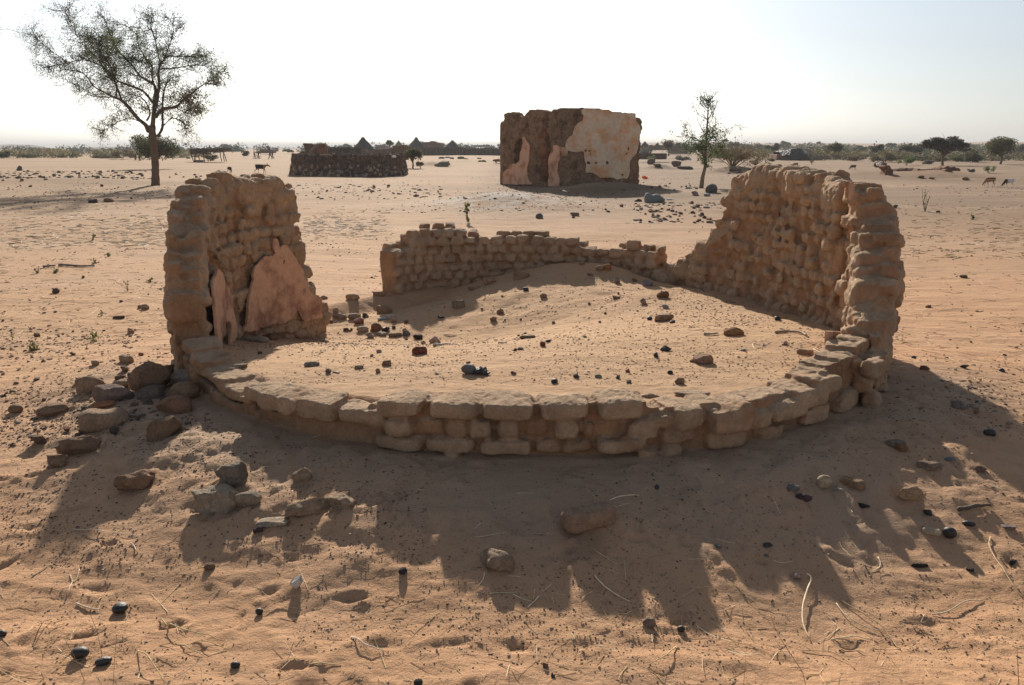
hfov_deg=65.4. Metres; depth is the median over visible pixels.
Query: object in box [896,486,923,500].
stone
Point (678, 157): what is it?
bush
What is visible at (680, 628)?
stone
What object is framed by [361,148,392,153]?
compound wall
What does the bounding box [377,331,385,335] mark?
stone
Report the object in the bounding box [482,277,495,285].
stone
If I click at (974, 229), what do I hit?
straw litter
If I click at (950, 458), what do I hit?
stone
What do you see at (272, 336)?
stone
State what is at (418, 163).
bush
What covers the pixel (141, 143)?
tree
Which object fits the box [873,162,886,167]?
bush
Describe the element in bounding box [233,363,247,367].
stone
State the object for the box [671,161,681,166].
rubble heap
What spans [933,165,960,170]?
ruined wall
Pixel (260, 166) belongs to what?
goat
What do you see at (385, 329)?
charcoal
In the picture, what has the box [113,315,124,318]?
stone
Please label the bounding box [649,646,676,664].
straw
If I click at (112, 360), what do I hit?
crumbs
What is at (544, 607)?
grit
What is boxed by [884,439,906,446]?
earth clod
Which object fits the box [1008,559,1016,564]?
charcoal
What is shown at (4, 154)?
bush
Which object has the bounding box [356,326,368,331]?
stone
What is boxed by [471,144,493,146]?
tree
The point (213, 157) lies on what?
bush
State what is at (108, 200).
stone
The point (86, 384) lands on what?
mud brick
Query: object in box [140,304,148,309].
stone
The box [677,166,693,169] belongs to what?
rubble heap
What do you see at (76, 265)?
branch
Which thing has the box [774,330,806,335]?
stick
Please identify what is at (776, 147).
tree
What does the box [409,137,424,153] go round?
thatched hut
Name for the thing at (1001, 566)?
straw
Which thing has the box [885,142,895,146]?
tree
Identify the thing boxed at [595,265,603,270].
stone
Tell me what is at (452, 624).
straw litter
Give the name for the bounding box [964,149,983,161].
bush
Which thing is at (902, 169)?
ruined wall
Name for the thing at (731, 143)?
tree
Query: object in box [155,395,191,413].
mud brick
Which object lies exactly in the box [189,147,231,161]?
shelter
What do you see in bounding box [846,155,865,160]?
bush
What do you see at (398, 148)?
straw pile
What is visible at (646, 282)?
stone
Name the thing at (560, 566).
grit
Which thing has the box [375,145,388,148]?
mud building
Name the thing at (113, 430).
brick fragment
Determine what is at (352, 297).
stone
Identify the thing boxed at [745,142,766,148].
tree
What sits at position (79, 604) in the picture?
stick
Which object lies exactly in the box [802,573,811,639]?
stick
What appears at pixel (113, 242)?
straw litter
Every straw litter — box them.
[0,203,167,249]
[0,251,166,345]
[0,426,1023,684]
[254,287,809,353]
[301,206,392,239]
[888,258,1023,387]
[897,204,1023,258]
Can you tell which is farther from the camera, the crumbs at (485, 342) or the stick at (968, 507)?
the crumbs at (485, 342)
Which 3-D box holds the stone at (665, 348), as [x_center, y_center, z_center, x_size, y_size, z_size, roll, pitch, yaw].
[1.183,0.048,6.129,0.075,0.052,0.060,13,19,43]
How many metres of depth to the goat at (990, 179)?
38.24 m
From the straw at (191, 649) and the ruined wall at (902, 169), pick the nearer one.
the straw at (191, 649)
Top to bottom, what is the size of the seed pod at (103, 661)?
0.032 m
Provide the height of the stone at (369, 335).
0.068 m
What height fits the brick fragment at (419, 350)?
0.072 m
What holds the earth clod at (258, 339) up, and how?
on the ground
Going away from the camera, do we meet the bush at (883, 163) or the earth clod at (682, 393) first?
the earth clod at (682, 393)
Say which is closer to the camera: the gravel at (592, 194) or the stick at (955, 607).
the stick at (955, 607)
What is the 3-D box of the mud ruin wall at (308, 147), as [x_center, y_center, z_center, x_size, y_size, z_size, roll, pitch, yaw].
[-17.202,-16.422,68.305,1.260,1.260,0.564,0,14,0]
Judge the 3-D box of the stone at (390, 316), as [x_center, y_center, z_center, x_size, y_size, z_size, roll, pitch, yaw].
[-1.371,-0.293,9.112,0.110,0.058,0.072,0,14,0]
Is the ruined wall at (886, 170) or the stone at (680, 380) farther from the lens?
the ruined wall at (886, 170)
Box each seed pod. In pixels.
[0,630,6,636]
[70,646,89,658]
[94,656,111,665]
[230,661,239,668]
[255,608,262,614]
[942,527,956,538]
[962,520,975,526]
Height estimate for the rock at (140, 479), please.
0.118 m
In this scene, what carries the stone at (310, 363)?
on the ground
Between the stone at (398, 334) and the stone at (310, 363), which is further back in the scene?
the stone at (398, 334)
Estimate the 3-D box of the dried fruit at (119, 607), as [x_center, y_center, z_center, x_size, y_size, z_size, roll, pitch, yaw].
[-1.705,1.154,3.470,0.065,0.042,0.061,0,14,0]
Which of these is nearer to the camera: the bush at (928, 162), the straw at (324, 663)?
the straw at (324, 663)
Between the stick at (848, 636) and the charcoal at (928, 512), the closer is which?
the stick at (848, 636)
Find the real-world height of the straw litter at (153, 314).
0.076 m
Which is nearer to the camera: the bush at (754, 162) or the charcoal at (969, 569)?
the charcoal at (969, 569)
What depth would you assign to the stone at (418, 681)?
3.02 m
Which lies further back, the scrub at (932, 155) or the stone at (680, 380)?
the scrub at (932, 155)
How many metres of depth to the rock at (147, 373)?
5.70 m
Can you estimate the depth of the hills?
1006.89 m
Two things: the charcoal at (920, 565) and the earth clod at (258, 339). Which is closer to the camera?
the charcoal at (920, 565)
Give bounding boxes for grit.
[0,192,1023,445]
[0,352,1023,684]
[0,372,428,574]
[226,277,820,385]
[293,448,856,667]
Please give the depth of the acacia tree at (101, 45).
38.43 m
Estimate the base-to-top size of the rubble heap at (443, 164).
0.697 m
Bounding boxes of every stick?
[76,603,100,609]
[158,619,224,640]
[350,636,383,651]
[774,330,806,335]
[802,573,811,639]
[830,635,868,639]
[932,599,982,614]
[957,503,990,510]
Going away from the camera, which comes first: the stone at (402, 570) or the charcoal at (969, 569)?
the stone at (402, 570)
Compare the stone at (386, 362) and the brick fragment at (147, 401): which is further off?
the stone at (386, 362)
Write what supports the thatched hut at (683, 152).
on the ground
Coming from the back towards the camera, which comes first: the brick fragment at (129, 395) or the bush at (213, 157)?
the bush at (213, 157)
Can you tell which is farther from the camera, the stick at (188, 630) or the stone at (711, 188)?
the stone at (711, 188)
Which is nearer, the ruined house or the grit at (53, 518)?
the grit at (53, 518)
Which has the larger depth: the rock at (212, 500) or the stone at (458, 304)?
the stone at (458, 304)
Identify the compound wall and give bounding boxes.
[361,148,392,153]
[648,145,704,149]
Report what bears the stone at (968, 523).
on the ground
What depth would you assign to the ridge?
741.78 m
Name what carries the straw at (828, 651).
on the ground
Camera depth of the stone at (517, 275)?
9.96 m
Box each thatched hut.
[354,137,374,149]
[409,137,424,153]
[444,140,461,148]
[640,141,648,152]
[671,143,679,153]
[679,142,687,153]
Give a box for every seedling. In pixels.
[26,338,39,350]
[87,329,98,341]
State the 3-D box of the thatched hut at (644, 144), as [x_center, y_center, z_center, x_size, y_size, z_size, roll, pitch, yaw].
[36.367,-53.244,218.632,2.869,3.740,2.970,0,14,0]
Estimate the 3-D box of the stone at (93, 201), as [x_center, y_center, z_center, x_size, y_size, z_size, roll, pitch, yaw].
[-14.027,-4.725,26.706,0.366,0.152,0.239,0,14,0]
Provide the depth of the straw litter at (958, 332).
7.90 m
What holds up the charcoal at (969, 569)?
on the ground
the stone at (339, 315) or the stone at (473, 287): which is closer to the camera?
the stone at (339, 315)
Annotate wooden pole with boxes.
[306,144,317,153]
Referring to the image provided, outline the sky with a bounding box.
[0,0,1023,147]
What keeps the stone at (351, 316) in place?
on the ground
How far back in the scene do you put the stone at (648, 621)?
3.38 m
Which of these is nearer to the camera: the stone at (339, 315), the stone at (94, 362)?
the stone at (94, 362)
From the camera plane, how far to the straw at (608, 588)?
3.58 m
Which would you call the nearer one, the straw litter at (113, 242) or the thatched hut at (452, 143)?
the straw litter at (113, 242)
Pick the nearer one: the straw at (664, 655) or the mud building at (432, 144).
the straw at (664, 655)
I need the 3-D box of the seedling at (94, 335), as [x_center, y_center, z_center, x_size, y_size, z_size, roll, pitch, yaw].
[-4.110,-0.050,7.850,0.086,0.204,0.113,5,15,21]
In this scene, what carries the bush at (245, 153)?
on the ground
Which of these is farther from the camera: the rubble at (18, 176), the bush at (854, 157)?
the bush at (854, 157)
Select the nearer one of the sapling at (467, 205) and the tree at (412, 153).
the sapling at (467, 205)
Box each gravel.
[0,165,1023,212]
[455,192,586,219]
[498,182,669,198]
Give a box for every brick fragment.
[64,426,70,431]
[109,427,118,433]
[125,393,134,398]
[143,399,152,404]
[412,347,426,354]
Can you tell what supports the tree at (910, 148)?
on the ground
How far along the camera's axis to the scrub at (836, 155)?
133.26 m
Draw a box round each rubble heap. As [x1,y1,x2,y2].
[434,161,449,166]
[647,158,654,163]
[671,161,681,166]
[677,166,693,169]
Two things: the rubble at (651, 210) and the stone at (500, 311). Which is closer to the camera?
the stone at (500, 311)
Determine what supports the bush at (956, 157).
on the ground
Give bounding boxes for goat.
[254,163,270,173]
[982,177,995,185]
[1001,179,1014,186]
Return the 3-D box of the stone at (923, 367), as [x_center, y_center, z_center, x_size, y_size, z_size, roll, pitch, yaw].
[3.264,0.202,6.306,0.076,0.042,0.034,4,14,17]
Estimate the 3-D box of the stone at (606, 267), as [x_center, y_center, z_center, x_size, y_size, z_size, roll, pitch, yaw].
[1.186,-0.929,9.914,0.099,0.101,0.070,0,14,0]
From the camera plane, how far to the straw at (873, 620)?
3.56 m
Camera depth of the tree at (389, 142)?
203.44 m
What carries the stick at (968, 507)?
on the ground
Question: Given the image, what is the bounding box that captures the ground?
[0,148,1023,684]
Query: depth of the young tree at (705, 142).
35.32 m
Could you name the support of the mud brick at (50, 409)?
on the ground
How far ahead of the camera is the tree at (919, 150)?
147.09 m
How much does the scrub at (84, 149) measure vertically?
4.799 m
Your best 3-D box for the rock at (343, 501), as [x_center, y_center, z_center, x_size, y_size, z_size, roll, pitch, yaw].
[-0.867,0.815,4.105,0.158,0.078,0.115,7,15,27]
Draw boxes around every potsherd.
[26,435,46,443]
[129,412,145,417]
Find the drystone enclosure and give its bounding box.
[289,151,407,176]
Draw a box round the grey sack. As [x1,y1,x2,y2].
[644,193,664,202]
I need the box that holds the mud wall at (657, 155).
[639,153,666,158]
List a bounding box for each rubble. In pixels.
[0,170,151,179]
[296,184,442,198]
[633,202,720,222]
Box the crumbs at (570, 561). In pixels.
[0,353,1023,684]
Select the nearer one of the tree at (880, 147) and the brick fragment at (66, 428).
the brick fragment at (66, 428)
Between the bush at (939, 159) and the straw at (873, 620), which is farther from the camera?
the bush at (939, 159)
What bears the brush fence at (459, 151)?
on the ground
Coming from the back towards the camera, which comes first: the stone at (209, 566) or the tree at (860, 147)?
the tree at (860, 147)
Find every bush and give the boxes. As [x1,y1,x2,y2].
[0,151,10,157]
[16,154,37,157]
[90,153,123,157]
[111,149,133,158]
[205,154,217,160]
[241,150,249,156]
[416,161,423,168]
[675,155,690,160]
[703,135,760,165]
[743,156,768,166]
[803,153,830,160]
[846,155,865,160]
[869,151,897,161]
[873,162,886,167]
[897,156,915,165]
[922,160,934,163]
[933,157,948,161]
[947,153,966,161]
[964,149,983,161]
[983,166,995,172]
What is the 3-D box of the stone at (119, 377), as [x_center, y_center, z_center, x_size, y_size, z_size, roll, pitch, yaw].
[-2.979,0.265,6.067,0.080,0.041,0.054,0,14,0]
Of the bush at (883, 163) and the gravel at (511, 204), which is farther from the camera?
the bush at (883, 163)
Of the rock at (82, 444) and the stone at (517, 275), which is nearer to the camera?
the rock at (82, 444)
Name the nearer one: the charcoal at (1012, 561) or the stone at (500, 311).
the charcoal at (1012, 561)
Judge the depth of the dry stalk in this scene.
3.13 m
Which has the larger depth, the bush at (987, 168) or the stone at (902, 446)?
the bush at (987, 168)
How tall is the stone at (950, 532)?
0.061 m
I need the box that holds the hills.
[0,144,300,149]
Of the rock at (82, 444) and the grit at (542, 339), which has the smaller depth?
the rock at (82, 444)
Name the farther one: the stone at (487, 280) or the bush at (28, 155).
the bush at (28, 155)
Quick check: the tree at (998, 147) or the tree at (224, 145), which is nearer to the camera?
the tree at (998, 147)
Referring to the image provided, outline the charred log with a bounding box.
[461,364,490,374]
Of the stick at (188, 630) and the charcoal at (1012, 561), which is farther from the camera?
the charcoal at (1012, 561)
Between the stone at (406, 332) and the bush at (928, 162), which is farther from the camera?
the bush at (928, 162)
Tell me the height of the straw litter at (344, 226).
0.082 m
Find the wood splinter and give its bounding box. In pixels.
[433,343,449,345]
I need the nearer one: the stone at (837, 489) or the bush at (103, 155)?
the stone at (837, 489)
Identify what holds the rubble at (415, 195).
on the ground
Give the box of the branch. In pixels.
[58,264,94,266]
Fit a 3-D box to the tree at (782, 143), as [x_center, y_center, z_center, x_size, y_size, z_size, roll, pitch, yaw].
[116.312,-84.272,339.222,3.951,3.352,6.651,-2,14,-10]
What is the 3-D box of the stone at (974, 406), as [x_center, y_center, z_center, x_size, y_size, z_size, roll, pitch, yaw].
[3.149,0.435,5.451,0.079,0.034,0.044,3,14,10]
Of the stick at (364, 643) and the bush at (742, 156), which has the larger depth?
the bush at (742, 156)
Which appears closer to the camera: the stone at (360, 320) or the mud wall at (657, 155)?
the stone at (360, 320)
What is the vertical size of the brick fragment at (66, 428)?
0.031 m
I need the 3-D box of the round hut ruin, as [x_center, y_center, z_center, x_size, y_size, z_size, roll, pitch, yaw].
[0.136,-0.668,7.576,5.996,1.999,6.672,0,14,0]
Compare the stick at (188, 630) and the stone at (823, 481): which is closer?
the stick at (188, 630)
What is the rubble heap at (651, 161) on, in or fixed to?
on the ground
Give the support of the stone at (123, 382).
on the ground
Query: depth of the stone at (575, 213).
21.93 m
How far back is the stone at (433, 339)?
8.10 m
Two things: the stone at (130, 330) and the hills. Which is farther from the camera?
the hills
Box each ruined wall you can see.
[879,165,892,174]
[892,168,911,170]
[912,168,932,170]
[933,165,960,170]
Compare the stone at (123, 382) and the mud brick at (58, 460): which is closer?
the mud brick at (58, 460)
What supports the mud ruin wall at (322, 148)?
on the ground
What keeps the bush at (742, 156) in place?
on the ground
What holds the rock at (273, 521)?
on the ground
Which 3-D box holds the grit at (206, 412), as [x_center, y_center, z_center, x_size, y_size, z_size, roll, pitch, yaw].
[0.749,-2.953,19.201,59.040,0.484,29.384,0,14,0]
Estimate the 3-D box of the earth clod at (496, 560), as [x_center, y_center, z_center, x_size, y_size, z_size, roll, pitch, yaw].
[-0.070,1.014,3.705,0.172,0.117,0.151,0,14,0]
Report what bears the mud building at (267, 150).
on the ground
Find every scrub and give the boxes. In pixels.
[0,147,211,157]
[1,142,495,153]
[33,141,1018,150]
[639,142,1020,153]
[700,147,909,159]
[881,149,1023,160]
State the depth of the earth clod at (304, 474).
4.29 m
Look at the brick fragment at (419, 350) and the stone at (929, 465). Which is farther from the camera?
the brick fragment at (419, 350)
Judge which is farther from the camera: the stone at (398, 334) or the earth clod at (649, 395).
the stone at (398, 334)
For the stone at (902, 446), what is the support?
on the ground
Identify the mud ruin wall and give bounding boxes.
[303,143,318,153]
[317,143,327,153]
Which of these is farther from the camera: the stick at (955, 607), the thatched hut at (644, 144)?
the thatched hut at (644, 144)
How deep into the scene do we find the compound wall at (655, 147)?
208.86 m
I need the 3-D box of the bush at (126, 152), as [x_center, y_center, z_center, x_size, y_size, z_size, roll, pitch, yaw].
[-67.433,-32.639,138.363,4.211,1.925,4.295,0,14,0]
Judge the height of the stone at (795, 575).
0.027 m
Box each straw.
[73,529,129,534]
[137,650,164,683]
[180,644,203,655]
[309,662,340,664]
[594,575,629,601]
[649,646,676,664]
[801,650,855,669]
[836,603,881,632]
[841,600,900,649]
[988,536,1023,598]
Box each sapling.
[464,202,469,221]
[922,189,929,211]
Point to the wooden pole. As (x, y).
(313, 148)
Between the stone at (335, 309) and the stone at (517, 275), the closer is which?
the stone at (335, 309)
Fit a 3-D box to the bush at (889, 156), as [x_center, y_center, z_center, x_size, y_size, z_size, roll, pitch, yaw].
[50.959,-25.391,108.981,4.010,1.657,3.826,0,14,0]
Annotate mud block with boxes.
[560,501,615,533]
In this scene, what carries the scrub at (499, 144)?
on the ground
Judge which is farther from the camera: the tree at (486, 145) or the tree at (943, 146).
the tree at (486, 145)
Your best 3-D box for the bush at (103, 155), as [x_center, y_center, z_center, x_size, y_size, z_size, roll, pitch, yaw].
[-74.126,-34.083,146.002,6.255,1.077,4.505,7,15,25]
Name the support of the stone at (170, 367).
on the ground
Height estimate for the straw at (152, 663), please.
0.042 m
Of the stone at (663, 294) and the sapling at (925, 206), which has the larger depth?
the sapling at (925, 206)
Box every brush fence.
[328,147,361,154]
[422,147,499,155]
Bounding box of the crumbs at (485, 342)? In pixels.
[225,272,832,385]
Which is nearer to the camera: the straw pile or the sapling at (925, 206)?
the sapling at (925, 206)
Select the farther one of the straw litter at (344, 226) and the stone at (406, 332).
the straw litter at (344, 226)
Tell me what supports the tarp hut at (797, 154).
on the ground
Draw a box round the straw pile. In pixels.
[392,145,409,159]
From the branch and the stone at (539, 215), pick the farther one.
the stone at (539, 215)
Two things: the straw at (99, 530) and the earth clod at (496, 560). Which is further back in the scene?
the straw at (99, 530)
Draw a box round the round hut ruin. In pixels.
[163,162,905,458]
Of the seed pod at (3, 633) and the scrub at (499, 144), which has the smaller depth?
the seed pod at (3, 633)
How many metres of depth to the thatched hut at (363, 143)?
152.36 m
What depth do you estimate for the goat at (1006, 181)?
37.28 m
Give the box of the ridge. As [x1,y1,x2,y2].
[494,141,1023,148]
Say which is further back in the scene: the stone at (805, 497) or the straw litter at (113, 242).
the straw litter at (113, 242)
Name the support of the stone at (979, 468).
on the ground
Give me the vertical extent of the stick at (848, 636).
0.015 m
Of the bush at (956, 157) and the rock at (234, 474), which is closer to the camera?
the rock at (234, 474)
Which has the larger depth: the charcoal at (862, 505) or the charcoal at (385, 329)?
the charcoal at (385, 329)
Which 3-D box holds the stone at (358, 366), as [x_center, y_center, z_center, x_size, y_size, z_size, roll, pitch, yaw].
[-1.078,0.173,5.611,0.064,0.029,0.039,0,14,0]
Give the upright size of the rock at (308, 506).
0.104 m
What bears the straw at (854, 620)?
on the ground
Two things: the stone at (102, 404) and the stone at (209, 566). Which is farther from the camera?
the stone at (102, 404)
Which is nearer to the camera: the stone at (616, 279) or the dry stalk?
the dry stalk
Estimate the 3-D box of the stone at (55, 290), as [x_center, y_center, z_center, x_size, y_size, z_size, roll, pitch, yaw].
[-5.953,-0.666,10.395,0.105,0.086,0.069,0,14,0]
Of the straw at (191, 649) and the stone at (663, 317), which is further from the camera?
the stone at (663, 317)
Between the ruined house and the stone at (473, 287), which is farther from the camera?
the ruined house
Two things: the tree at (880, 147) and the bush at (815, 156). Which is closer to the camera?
the bush at (815, 156)
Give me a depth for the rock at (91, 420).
5.04 m
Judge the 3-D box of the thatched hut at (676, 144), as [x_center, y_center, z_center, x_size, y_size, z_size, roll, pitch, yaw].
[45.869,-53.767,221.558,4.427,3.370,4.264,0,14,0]
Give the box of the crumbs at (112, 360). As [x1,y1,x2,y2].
[0,214,1023,438]
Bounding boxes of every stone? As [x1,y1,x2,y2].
[8,404,22,412]
[52,288,59,293]
[88,199,97,202]
[91,360,99,365]
[91,400,115,408]
[103,198,113,201]
[112,379,127,386]
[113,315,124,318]
[115,375,125,379]
[119,354,133,363]
[120,366,128,371]
[127,328,134,333]
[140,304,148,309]
[164,364,173,374]
[170,369,188,382]
[204,562,214,569]
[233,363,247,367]
[252,526,263,532]
[266,333,277,339]
[290,575,302,588]
[304,361,319,366]
[333,307,338,312]
[333,312,345,319]
[346,294,359,299]
[348,313,360,319]
[354,317,363,323]
[354,365,363,368]
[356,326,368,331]
[366,332,373,337]
[371,323,380,331]
[373,291,386,296]
[376,305,391,313]
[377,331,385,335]
[382,360,390,365]
[387,314,396,318]
[388,332,401,336]
[399,567,406,574]
[402,330,409,335]
[413,678,422,684]
[429,335,440,343]
[452,300,464,308]
[467,286,479,289]
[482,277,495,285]
[497,309,503,313]
[513,271,528,279]
[520,335,535,338]
[536,213,542,217]
[570,212,578,215]
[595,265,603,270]
[603,264,610,270]
[613,277,619,282]
[640,298,646,304]
[642,616,655,627]
[643,279,652,285]
[654,313,673,320]
[656,291,668,297]
[660,345,670,350]
[675,377,684,383]
[677,625,684,631]
[693,353,713,363]
[705,183,717,192]
[763,542,772,547]
[787,484,799,490]
[791,572,800,577]
[795,493,811,501]
[796,348,813,354]
[816,475,831,487]
[833,487,843,490]
[896,442,908,451]
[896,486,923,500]
[916,461,941,469]
[920,365,929,369]
[944,457,955,460]
[950,400,967,408]
[967,404,979,408]
[974,465,985,471]
[1001,524,1015,529]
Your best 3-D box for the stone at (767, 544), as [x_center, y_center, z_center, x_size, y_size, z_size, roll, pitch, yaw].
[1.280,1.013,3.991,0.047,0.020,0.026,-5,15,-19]
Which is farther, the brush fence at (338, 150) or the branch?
the brush fence at (338, 150)
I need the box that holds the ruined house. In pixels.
[500,107,641,186]
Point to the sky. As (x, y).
(332, 72)
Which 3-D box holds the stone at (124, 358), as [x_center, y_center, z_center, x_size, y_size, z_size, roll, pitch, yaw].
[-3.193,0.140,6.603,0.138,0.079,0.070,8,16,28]
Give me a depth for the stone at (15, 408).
5.58 m
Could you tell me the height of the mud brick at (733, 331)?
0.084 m
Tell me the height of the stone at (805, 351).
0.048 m
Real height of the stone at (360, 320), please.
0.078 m
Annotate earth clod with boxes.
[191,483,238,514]
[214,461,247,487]
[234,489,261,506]
[239,335,268,342]
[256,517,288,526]
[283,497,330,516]
[292,467,311,481]
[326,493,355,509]
[480,548,514,571]
[641,393,659,397]
[674,390,710,396]
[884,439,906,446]
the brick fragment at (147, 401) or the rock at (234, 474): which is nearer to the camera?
the rock at (234, 474)
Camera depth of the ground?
4.38 m
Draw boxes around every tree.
[0,0,240,185]
[129,134,180,161]
[218,144,241,151]
[386,140,393,148]
[403,147,422,167]
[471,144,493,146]
[661,139,674,155]
[669,87,746,187]
[727,141,739,147]
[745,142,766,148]
[764,143,779,151]
[779,141,790,146]
[824,141,843,153]
[851,145,867,151]
[870,144,884,152]
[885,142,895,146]
[899,143,915,153]
[914,146,924,154]
[917,135,973,165]
[983,136,1018,163]
[1013,143,1023,151]
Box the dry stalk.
[770,613,802,671]
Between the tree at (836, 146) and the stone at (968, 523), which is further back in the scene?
the tree at (836, 146)
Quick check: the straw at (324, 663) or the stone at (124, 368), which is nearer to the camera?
the straw at (324, 663)
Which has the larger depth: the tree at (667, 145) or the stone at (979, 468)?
the tree at (667, 145)
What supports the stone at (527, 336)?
on the ground
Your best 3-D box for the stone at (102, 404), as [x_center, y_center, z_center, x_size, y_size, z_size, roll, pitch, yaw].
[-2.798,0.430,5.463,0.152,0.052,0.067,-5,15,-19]
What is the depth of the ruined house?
37.46 m
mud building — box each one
[260,149,275,152]
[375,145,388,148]
[420,141,444,147]
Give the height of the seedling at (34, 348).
0.152 m
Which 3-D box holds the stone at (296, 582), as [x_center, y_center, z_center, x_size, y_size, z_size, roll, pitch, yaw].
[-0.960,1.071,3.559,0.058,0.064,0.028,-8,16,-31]
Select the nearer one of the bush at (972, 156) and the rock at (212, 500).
the rock at (212, 500)
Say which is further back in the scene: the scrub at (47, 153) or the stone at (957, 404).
the scrub at (47, 153)
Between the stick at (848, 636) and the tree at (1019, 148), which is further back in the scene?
the tree at (1019, 148)
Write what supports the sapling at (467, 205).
on the ground
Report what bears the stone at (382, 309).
on the ground
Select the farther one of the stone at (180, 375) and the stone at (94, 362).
the stone at (94, 362)
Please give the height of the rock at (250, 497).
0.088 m
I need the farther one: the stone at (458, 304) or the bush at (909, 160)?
the bush at (909, 160)
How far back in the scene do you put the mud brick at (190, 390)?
5.53 m
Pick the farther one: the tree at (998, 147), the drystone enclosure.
the tree at (998, 147)
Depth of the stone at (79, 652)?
3.15 m
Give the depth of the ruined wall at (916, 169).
50.68 m
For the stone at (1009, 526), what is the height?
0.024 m
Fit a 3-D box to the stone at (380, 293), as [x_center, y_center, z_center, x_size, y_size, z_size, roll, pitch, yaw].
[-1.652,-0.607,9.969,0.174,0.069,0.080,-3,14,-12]
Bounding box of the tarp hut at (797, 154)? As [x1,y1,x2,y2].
[767,148,810,160]
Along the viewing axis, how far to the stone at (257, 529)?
3.91 m
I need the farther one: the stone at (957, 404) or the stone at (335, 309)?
the stone at (335, 309)
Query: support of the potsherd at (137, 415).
on the ground
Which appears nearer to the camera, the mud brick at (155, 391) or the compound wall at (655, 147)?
the mud brick at (155, 391)
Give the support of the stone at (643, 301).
on the ground
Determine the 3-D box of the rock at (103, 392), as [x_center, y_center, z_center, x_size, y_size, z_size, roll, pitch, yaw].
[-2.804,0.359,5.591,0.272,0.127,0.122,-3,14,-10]
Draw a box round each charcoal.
[381,327,389,331]
[413,334,422,338]
[858,503,869,508]
[911,563,927,567]
[923,509,931,515]
[966,567,973,571]
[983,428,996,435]
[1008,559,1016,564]
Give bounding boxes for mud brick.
[36,402,68,416]
[47,454,67,466]
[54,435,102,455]
[75,375,103,394]
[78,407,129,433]
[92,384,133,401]
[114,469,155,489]
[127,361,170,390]
[137,384,164,399]
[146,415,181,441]
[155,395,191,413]
[169,381,200,398]
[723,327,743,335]
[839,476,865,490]
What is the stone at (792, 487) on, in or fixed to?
on the ground

